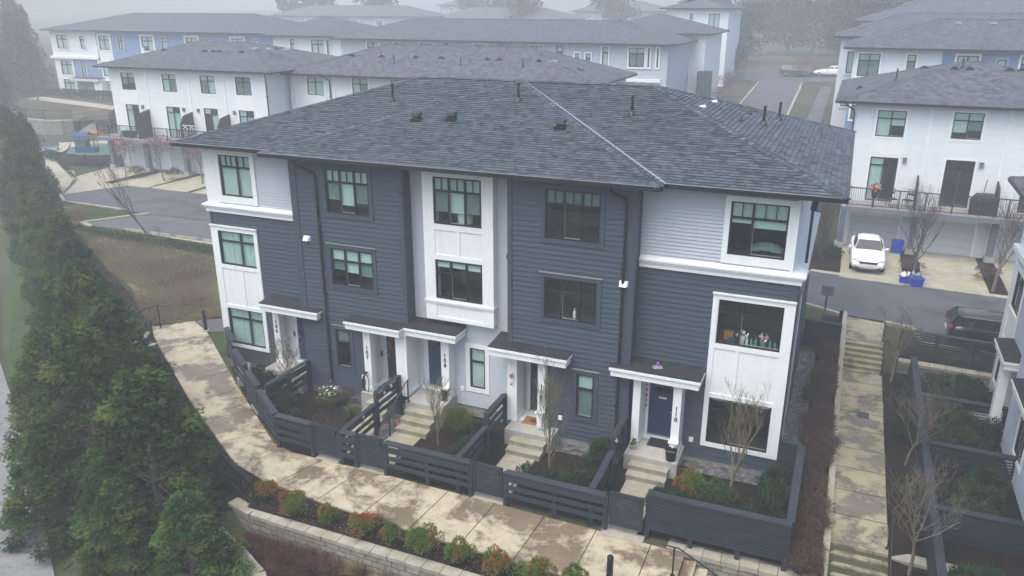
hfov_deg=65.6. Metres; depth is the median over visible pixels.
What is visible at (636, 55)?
window
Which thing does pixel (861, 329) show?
side path
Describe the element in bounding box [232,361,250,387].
concrete upstand
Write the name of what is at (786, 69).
parked car
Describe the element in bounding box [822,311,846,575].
concrete kerb
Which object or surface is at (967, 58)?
window
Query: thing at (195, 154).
street tree
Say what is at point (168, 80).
window
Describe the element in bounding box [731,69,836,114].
street
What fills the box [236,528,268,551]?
russet shrub
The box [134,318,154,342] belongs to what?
guard rail
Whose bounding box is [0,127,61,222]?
cedar tree
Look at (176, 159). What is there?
garage door
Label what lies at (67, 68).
window
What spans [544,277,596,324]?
window
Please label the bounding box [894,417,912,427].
yew shrub
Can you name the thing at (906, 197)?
balcony chair
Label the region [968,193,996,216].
barbecue
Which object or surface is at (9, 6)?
conifer
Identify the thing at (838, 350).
barberry shrub
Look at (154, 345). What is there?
bare tree
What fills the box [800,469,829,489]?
barberry shrub
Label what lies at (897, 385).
yew shrub
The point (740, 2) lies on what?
broadleaf tree
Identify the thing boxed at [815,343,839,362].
barberry shrub
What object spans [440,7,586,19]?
hazy townhouse
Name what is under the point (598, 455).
yew shrub
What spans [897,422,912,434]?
yew shrub
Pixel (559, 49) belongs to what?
window
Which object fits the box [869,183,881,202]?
flower pot
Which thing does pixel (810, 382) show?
timber edging
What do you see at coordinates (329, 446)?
garden gate
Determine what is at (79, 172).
play lawn
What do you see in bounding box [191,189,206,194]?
driveway
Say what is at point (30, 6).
sky
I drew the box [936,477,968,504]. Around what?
yew shrub
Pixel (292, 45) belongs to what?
window
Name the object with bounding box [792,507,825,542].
barberry shrub
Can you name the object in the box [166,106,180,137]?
window
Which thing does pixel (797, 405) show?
gravel strip
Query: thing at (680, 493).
yew shrub
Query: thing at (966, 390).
yew shrub
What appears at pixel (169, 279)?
rough grass
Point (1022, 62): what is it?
window
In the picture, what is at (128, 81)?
window
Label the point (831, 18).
broadleaf tree
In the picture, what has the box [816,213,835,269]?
bare tree
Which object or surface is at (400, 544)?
front bed
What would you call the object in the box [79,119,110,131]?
stairs
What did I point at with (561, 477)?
yew shrub
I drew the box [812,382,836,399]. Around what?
barberry shrub
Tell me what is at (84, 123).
retaining wall
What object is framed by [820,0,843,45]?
broadleaf tree
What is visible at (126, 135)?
planter box
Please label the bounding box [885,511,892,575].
handrail
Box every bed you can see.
[79,235,263,533]
[235,537,352,575]
[247,486,553,575]
[787,315,840,575]
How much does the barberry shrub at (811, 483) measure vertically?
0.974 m
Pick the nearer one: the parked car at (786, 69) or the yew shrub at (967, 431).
the yew shrub at (967, 431)
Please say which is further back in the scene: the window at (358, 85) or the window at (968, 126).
the window at (358, 85)
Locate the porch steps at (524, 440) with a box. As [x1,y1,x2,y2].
[504,420,558,461]
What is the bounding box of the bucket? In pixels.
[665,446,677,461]
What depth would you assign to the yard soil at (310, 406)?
26.98 m
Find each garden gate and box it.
[312,423,339,457]
[357,433,383,468]
[473,461,502,497]
[608,490,643,531]
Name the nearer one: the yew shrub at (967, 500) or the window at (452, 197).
the yew shrub at (967, 500)
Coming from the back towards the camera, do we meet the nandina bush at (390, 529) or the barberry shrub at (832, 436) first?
the barberry shrub at (832, 436)
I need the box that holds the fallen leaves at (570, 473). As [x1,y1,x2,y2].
[529,451,615,519]
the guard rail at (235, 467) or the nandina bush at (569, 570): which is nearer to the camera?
the nandina bush at (569, 570)
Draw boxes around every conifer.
[0,0,42,70]
[0,0,45,67]
[0,12,39,83]
[0,16,45,92]
[0,42,18,94]
[0,57,18,100]
[0,65,18,124]
[7,18,50,96]
[12,30,50,84]
[13,8,55,83]
[16,4,47,59]
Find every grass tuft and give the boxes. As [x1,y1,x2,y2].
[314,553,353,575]
[338,556,375,575]
[367,506,394,526]
[374,566,393,575]
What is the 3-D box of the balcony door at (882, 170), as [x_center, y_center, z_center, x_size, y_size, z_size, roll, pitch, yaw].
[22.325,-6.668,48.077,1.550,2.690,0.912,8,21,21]
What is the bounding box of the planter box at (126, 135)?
[121,130,136,137]
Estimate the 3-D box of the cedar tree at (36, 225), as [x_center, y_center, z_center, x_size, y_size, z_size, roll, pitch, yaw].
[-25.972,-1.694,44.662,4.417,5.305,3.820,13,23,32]
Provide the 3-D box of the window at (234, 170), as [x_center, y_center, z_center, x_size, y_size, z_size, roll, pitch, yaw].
[-10.709,-4.339,30.947,1.520,1.660,0.107,8,21,21]
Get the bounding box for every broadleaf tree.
[275,0,305,11]
[300,0,338,6]
[352,0,398,4]
[455,0,485,9]
[482,0,515,6]
[504,0,543,17]
[592,0,641,20]
[734,0,765,32]
[734,43,748,70]
[737,0,772,63]
[753,0,793,42]
[760,0,816,54]
[784,0,839,55]
[817,0,854,53]
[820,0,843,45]
[830,21,840,56]
[832,0,898,53]
[839,0,905,41]
[842,1,902,25]
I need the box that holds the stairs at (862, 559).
[829,550,887,575]
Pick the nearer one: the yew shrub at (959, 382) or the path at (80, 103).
the yew shrub at (959, 382)
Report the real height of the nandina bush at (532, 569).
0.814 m
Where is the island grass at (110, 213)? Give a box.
[84,209,138,219]
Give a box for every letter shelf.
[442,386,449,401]
[535,410,544,426]
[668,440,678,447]
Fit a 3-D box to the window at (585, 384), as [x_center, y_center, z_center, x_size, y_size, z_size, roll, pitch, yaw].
[2.705,3.538,27.662,0.650,1.670,1.112,8,21,21]
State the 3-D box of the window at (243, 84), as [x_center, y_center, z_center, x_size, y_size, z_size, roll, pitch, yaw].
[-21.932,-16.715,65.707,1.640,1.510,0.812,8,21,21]
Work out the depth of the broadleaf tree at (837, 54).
128.93 m
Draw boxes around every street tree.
[107,135,134,177]
[144,132,174,180]
[185,148,202,183]
[711,87,725,97]
[718,71,734,100]
[725,69,737,93]
[739,57,754,84]
[792,54,814,92]
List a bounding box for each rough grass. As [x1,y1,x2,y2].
[9,295,86,563]
[65,201,112,220]
[81,236,221,321]
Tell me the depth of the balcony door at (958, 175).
46.87 m
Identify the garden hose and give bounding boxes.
[362,371,369,390]
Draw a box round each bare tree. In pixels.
[92,151,146,233]
[120,319,192,369]
[155,226,165,260]
[266,329,304,386]
[418,373,458,444]
[529,342,575,467]
[718,377,772,498]
[815,202,842,261]
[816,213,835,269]
[875,308,929,382]
[881,372,964,465]
[884,453,988,575]
[898,181,950,275]
[978,195,1023,291]
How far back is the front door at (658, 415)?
27.29 m
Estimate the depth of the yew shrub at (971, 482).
24.49 m
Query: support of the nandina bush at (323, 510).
on the front bed at (400, 544)
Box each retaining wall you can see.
[11,108,74,134]
[81,116,97,128]
[212,525,265,575]
[228,497,481,575]
[666,539,817,575]
[892,554,957,573]
[896,358,991,386]
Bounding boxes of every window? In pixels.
[56,35,68,48]
[60,60,72,73]
[64,79,75,89]
[79,36,85,48]
[81,61,87,76]
[98,36,109,49]
[102,62,108,75]
[118,37,123,49]
[120,72,135,89]
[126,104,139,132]
[141,37,153,50]
[161,38,166,47]
[161,74,176,91]
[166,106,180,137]
[185,37,196,42]
[199,75,215,93]
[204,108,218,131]
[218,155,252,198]
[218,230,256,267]
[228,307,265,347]
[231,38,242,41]
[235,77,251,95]
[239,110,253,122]
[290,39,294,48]
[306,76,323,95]
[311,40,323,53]
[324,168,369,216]
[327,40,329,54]
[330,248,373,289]
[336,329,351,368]
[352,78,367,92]
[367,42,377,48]
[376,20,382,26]
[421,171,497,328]
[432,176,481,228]
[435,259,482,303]
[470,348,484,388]
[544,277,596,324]
[545,189,600,243]
[556,46,562,53]
[576,374,593,418]
[586,14,592,19]
[602,47,607,65]
[629,48,644,66]
[647,48,649,66]
[656,48,658,67]
[705,397,771,452]
[708,14,719,26]
[716,299,784,351]
[727,201,790,259]
[845,52,854,72]
[850,104,854,118]
[856,54,880,75]
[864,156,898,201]
[875,110,906,137]
[906,55,916,69]
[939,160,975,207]
[950,112,984,139]
[957,56,978,60]
[994,359,999,382]
[998,60,1006,64]
[1011,272,1023,315]
[1014,417,1023,464]
[1017,197,1023,212]
[1020,57,1023,68]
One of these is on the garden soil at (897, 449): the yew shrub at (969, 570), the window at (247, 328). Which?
the yew shrub at (969, 570)
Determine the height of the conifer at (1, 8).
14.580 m
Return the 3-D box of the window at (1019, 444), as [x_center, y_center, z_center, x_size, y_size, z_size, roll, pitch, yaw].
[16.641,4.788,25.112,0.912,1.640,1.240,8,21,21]
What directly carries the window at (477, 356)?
in the townhouse row
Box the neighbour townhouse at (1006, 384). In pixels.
[988,176,1023,520]
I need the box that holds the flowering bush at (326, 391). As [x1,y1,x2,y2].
[316,385,344,403]
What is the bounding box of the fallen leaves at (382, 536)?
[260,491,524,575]
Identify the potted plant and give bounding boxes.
[630,438,637,449]
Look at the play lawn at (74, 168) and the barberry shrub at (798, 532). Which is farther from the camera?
the play lawn at (74, 168)
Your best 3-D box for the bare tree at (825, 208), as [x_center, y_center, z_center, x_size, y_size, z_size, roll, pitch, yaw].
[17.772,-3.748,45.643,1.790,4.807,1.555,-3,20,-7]
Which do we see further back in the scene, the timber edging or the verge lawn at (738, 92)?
the verge lawn at (738, 92)
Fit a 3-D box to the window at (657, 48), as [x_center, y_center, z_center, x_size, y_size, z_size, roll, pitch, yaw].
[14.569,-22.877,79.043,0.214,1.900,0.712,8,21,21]
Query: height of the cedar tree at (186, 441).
6.010 m
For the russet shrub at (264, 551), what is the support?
on the bed at (342, 574)
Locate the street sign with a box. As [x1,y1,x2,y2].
[821,285,834,310]
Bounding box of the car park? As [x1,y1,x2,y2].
[89,215,211,241]
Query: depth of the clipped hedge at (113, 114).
90.33 m
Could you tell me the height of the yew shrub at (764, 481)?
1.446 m
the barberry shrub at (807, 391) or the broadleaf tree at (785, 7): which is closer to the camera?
the barberry shrub at (807, 391)
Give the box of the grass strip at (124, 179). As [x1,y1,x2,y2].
[114,177,132,181]
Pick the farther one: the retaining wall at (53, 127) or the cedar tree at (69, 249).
the retaining wall at (53, 127)
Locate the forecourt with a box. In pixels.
[64,166,126,193]
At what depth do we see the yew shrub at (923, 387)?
30.69 m
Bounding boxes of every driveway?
[72,166,156,182]
[114,171,197,188]
[150,176,205,192]
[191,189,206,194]
[839,244,903,284]
[918,251,988,292]
[994,259,1014,292]
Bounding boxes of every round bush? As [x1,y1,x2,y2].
[127,164,146,177]
[162,166,182,177]
[824,245,844,257]
[896,258,926,271]
[974,265,1003,280]
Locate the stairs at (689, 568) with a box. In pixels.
[679,559,709,575]
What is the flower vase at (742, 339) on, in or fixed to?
on the townhouse row
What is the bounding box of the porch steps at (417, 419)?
[395,388,457,438]
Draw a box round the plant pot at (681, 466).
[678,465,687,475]
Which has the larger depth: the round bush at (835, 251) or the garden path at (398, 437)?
the round bush at (835, 251)
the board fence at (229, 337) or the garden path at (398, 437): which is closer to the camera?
the garden path at (398, 437)
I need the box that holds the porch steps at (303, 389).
[263,360,307,394]
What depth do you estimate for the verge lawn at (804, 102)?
95.88 m
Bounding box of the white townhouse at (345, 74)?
[279,43,637,108]
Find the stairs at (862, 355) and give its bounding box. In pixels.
[843,340,882,371]
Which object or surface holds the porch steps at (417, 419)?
on the ground at (772, 57)
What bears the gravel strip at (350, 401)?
on the yard soil at (310, 406)
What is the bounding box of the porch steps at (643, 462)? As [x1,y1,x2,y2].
[623,437,684,486]
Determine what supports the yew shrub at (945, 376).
on the garden soil at (897, 449)
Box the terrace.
[4,97,113,120]
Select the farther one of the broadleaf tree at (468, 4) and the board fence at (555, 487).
the broadleaf tree at (468, 4)
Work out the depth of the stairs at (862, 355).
34.73 m
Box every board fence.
[223,326,235,357]
[231,348,247,397]
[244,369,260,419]
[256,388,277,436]
[264,360,312,403]
[274,413,316,457]
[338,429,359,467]
[340,403,378,464]
[373,375,402,427]
[382,440,473,496]
[455,425,488,493]
[483,393,506,432]
[503,469,608,529]
[588,451,614,526]
[609,416,627,454]
[644,490,791,571]
[775,438,801,478]
[781,445,805,567]
[802,317,842,346]
[897,328,996,371]
[907,356,947,575]
[920,392,1008,425]
[926,440,1016,487]
[935,504,1023,557]
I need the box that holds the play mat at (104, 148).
[67,143,121,156]
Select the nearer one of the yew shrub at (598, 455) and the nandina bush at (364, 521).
the nandina bush at (364, 521)
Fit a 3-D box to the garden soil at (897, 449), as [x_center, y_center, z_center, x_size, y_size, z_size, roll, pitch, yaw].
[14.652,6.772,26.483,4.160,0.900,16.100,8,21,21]
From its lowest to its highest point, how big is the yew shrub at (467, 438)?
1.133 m
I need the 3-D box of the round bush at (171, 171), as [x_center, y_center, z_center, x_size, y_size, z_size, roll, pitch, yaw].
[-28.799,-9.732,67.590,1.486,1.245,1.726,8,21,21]
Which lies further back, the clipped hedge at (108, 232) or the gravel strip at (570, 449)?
the clipped hedge at (108, 232)
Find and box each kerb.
[59,194,995,355]
[739,82,801,114]
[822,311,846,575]
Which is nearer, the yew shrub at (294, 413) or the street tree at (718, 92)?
the yew shrub at (294, 413)
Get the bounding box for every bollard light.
[201,310,209,331]
[606,554,613,575]
[837,310,843,326]
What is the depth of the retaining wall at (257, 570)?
23.06 m
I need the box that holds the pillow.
[747,242,783,254]
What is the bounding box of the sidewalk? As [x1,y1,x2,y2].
[807,87,831,122]
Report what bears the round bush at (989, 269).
on the planting strip at (833, 264)
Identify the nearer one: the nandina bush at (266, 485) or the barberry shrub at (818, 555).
the barberry shrub at (818, 555)
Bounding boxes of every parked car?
[779,64,813,76]
[801,64,821,75]
[813,66,837,75]
[848,232,889,271]
[944,306,1003,351]
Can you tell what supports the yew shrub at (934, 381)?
on the garden soil at (897, 449)
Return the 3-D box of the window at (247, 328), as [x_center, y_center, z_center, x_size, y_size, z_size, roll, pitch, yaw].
[-11.027,1.635,33.232,1.771,1.610,0.109,8,21,21]
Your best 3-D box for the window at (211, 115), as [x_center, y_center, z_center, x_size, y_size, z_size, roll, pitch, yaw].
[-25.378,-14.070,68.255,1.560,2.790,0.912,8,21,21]
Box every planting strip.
[61,163,203,191]
[811,241,1007,295]
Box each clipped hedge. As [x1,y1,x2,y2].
[41,149,120,164]
[45,87,112,98]
[59,155,122,166]
[77,225,213,254]
[108,108,115,122]
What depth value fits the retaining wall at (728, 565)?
22.33 m
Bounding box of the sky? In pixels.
[0,0,833,12]
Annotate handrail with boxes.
[137,305,165,327]
[388,379,409,436]
[663,544,717,575]
[879,320,885,375]
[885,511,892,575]
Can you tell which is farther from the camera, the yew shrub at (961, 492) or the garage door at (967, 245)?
the garage door at (967, 245)
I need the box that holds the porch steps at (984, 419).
[968,411,1001,445]
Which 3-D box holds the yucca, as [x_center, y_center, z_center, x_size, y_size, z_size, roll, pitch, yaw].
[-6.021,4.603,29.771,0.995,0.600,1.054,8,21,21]
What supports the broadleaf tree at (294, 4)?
on the ground at (772, 57)
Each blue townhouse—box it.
[39,13,301,97]
[843,18,1023,129]
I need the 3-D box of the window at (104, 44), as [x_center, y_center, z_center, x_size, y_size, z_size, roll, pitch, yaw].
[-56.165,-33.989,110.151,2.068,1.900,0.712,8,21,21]
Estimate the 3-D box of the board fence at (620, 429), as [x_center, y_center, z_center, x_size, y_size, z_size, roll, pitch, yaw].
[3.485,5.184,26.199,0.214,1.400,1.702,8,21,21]
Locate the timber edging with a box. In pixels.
[803,355,814,425]
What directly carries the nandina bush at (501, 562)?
on the front bed at (400, 544)
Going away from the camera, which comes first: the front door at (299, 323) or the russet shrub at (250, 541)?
the russet shrub at (250, 541)
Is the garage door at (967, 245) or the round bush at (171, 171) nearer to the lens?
the garage door at (967, 245)
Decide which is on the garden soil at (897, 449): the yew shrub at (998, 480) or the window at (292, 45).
the yew shrub at (998, 480)
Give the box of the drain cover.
[858,411,868,418]
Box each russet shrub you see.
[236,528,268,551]
[248,533,293,562]
[257,553,298,575]
[265,537,318,574]
[288,546,350,575]
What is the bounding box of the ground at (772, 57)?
[0,9,1015,575]
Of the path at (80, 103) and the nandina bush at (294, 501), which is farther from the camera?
the path at (80, 103)
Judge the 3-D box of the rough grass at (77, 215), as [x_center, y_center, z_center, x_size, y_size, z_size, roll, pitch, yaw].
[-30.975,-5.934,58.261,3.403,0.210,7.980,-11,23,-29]
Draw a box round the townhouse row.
[170,76,856,474]
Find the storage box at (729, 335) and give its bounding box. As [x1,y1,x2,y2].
[723,329,735,342]
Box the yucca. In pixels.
[342,402,360,417]
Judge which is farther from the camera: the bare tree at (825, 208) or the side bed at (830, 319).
the bare tree at (825, 208)
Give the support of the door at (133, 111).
in the garage townhouse at (199, 87)
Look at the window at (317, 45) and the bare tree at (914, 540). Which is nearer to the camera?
the bare tree at (914, 540)
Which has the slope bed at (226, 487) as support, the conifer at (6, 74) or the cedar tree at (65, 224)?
the cedar tree at (65, 224)
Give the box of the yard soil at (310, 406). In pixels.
[230,366,791,566]
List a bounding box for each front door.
[294,316,306,359]
[384,336,396,378]
[426,339,441,386]
[528,362,537,410]
[644,382,673,437]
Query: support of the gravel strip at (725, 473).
on the yard soil at (310, 406)
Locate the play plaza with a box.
[70,140,107,146]
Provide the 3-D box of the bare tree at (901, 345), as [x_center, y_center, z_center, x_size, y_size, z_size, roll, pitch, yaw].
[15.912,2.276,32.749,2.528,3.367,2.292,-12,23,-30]
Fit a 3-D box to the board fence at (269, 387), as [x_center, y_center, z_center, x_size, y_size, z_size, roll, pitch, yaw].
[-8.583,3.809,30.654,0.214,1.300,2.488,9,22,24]
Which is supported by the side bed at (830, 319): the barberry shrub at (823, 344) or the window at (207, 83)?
the barberry shrub at (823, 344)
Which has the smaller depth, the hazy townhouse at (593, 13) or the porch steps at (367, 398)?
the porch steps at (367, 398)
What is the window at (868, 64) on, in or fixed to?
in the blue townhouse at (938, 41)
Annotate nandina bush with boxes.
[249,478,280,500]
[277,489,307,516]
[316,501,341,524]
[347,511,380,539]
[378,521,401,545]
[404,522,444,554]
[443,535,477,563]
[481,543,516,575]
[514,555,558,575]
[561,561,589,575]
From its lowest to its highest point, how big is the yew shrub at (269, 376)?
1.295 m
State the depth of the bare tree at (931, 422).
26.22 m
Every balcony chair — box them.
[885,188,897,206]
[901,189,914,205]
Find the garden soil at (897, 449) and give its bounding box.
[882,371,1023,575]
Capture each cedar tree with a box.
[0,104,32,182]
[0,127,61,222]
[0,148,68,241]
[0,326,90,478]
[0,422,92,563]
[1,111,61,196]
[5,182,55,267]
[11,187,81,280]
[18,213,56,305]
[20,319,166,527]
[24,241,78,335]
[27,211,112,312]
[27,269,87,396]
[34,258,152,392]
[49,237,130,333]
[65,292,181,446]
[66,364,238,557]
[69,476,172,575]
[131,489,255,575]
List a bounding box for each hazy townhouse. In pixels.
[262,16,376,55]
[268,5,444,26]
[330,18,697,91]
[437,0,491,13]
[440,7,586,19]
[572,1,665,19]
[626,14,729,98]
[660,0,747,86]
[830,12,1023,127]
[854,0,1023,24]
[900,0,920,5]
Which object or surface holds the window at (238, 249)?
in the townhouse row
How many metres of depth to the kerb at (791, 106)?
99.36 m
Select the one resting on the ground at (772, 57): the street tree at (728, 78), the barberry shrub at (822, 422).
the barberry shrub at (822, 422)
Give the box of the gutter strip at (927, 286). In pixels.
[811,269,1007,298]
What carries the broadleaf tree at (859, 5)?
on the ground at (772, 57)
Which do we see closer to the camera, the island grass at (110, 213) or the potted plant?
the potted plant
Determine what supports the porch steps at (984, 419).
on the ground at (772, 57)
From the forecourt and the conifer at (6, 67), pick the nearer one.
the forecourt
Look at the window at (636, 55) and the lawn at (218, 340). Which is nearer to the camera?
the lawn at (218, 340)
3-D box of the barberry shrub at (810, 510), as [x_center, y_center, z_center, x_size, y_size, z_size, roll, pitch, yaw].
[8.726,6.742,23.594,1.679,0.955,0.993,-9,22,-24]
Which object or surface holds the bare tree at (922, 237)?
on the ground at (772, 57)
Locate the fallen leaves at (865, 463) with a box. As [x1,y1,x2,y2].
[838,378,883,543]
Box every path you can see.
[27,97,113,109]
[42,142,72,192]
[152,321,684,575]
[196,318,223,333]
[251,400,278,414]
[315,424,373,463]
[355,432,420,474]
[472,454,534,504]
[601,479,657,537]
[831,367,887,557]
[845,316,883,344]
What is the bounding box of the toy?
[652,362,662,368]
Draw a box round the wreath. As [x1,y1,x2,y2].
[387,338,395,354]
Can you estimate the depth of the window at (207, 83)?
66.81 m
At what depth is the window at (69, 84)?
114.90 m
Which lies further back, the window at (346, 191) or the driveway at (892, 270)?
the driveway at (892, 270)
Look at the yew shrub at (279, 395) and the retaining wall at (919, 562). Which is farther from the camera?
the yew shrub at (279, 395)
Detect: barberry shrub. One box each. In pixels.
[778,541,823,575]
[783,500,827,526]
[787,503,834,528]
[789,488,835,514]
[790,525,829,555]
[790,535,827,575]
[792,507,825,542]
[797,406,837,424]
[797,432,829,456]
[798,423,843,447]
[800,381,837,398]
[800,464,823,490]
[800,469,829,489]
[800,473,828,498]
[801,415,838,433]
[803,454,824,477]
[804,430,837,455]
[804,445,835,468]
[807,367,839,384]
[808,390,836,410]
[811,374,839,388]
[812,358,840,375]
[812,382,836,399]
[812,408,834,424]
[813,401,834,414]
[814,337,839,352]
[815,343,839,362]
[826,341,839,354]
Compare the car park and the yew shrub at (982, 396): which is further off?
the car park
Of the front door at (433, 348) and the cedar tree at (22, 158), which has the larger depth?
the cedar tree at (22, 158)
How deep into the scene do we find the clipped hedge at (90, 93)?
110.68 m
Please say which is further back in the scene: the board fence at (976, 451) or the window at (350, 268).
the window at (350, 268)
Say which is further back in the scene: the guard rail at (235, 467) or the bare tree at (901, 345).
the bare tree at (901, 345)
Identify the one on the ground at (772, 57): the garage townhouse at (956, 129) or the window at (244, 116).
the garage townhouse at (956, 129)
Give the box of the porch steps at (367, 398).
[360,387,399,425]
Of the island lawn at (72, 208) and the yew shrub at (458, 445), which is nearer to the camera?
the yew shrub at (458, 445)
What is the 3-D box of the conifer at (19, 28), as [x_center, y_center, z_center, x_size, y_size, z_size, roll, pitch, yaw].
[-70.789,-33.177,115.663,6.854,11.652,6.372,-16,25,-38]
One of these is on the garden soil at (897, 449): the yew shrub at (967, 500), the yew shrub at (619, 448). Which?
the yew shrub at (967, 500)
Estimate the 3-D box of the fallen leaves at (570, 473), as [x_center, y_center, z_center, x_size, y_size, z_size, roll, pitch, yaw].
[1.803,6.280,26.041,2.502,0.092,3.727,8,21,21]
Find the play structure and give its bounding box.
[69,132,99,152]
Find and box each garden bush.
[250,363,267,376]
[330,384,356,405]
[436,405,473,433]
[671,468,714,497]
[678,466,697,478]
[704,476,738,502]
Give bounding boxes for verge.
[9,235,88,569]
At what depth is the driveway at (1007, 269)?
44.35 m
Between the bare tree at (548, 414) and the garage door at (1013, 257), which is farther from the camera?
the garage door at (1013, 257)
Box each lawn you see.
[61,201,114,224]
[66,165,102,179]
[74,165,108,175]
[209,332,226,353]
[717,83,754,102]
[790,87,819,118]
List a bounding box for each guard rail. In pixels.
[25,109,43,118]
[43,110,72,119]
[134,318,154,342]
[218,451,255,507]
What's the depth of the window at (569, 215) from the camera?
26.00 m
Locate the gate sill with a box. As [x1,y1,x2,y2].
[601,530,644,544]
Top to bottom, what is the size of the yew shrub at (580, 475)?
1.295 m
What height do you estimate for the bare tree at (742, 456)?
4.255 m
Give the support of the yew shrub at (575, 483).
on the yard soil at (310, 406)
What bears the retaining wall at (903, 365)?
on the ground at (772, 57)
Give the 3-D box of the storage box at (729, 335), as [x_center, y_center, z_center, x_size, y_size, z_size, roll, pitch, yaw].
[6.983,1.531,25.485,0.380,0.280,0.320,8,21,21]
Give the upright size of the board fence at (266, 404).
1.400 m
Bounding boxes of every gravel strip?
[321,394,361,407]
[370,414,403,440]
[554,442,621,463]
[683,460,759,484]
[781,350,813,470]
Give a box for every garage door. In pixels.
[126,142,155,168]
[168,146,197,172]
[844,212,901,247]
[916,218,978,256]
[993,225,1023,260]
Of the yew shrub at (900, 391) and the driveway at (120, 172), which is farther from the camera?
the driveway at (120, 172)
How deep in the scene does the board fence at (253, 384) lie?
29.96 m
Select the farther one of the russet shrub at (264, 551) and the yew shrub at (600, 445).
the yew shrub at (600, 445)
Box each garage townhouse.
[93,41,336,174]
[834,58,1023,262]
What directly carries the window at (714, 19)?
in the hazy townhouse at (724, 14)
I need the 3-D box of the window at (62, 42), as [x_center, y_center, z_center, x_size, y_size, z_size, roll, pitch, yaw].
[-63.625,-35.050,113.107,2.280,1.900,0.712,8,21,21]
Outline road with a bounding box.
[0,363,53,575]
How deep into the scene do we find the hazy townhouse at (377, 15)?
184.19 m
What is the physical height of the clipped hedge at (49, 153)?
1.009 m
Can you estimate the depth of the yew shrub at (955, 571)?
21.82 m
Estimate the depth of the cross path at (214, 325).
38.44 m
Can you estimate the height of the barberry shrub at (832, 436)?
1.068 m
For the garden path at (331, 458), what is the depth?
27.30 m
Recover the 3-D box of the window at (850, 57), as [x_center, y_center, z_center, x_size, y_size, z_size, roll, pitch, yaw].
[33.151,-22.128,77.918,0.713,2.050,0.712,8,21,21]
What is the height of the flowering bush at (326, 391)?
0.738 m
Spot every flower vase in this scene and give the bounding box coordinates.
[735,329,748,343]
[759,333,768,346]
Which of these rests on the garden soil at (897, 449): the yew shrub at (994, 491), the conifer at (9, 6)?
the yew shrub at (994, 491)
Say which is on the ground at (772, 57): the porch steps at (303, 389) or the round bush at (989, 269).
the porch steps at (303, 389)
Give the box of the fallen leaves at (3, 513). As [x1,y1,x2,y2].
[0,379,41,575]
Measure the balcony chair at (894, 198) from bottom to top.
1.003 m
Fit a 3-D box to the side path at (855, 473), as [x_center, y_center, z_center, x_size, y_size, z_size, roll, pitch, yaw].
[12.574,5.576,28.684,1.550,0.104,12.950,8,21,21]
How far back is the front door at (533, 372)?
28.95 m
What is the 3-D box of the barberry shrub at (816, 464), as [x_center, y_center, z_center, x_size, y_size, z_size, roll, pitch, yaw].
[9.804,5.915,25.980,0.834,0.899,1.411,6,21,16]
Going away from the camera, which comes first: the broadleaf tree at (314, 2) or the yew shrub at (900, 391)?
the yew shrub at (900, 391)
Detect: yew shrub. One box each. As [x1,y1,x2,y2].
[258,370,283,391]
[270,385,283,399]
[272,388,289,412]
[275,391,299,415]
[281,407,303,430]
[395,449,413,465]
[408,452,423,470]
[424,456,442,473]
[437,460,453,477]
[442,446,467,471]
[453,441,476,458]
[459,430,484,450]
[469,418,492,447]
[510,460,536,495]
[535,471,553,498]
[548,470,571,502]
[567,479,584,508]
[569,465,603,486]
[575,451,608,479]
[583,448,605,468]
[584,480,608,513]
[588,436,617,458]
[601,435,624,454]
[642,482,671,509]
[671,488,690,498]
[691,489,717,502]
[710,493,735,507]
[732,503,764,524]
[750,487,785,518]
[754,461,793,486]
[754,475,790,499]
[758,476,790,517]
[893,381,909,391]
[894,389,905,396]
[894,392,910,403]
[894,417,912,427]
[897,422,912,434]
[897,430,914,443]
[898,474,919,485]
[899,482,920,498]
[902,490,918,506]
[920,371,953,385]
[921,374,944,388]
[921,383,948,407]
[929,428,956,461]
[936,407,974,431]
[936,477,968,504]
[937,387,963,408]
[939,387,972,407]
[940,426,975,441]
[940,478,986,500]
[943,379,969,391]
[946,482,996,505]
[947,409,979,430]
[947,564,976,575]
[948,425,994,447]
[948,562,984,575]
[951,381,971,398]
[953,372,973,387]
[956,433,1001,466]
[958,495,989,511]
[959,561,987,575]
[960,376,986,392]
[964,386,993,412]
[965,378,986,388]
[966,416,1005,443]
[966,473,1004,495]
[966,501,1002,515]
[970,462,1012,493]
[971,483,1009,514]
[973,425,1002,444]
[980,564,1009,575]
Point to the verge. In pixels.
(16, 330)
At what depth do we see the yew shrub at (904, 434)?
28.38 m
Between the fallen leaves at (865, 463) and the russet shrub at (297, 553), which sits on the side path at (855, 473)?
the fallen leaves at (865, 463)
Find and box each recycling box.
[891,239,904,253]
[899,271,910,283]
[909,270,924,286]
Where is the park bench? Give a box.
[39,142,59,150]
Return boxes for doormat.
[521,416,536,425]
[647,437,668,448]
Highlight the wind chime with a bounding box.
[509,371,513,384]
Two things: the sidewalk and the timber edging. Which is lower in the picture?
the timber edging
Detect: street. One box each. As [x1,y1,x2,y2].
[59,181,1006,351]
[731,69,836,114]
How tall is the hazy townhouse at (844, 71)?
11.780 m
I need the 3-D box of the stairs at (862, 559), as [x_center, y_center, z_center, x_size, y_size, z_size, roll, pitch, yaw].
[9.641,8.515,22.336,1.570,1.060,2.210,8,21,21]
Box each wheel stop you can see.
[124,228,143,232]
[149,231,170,235]
[176,235,198,239]

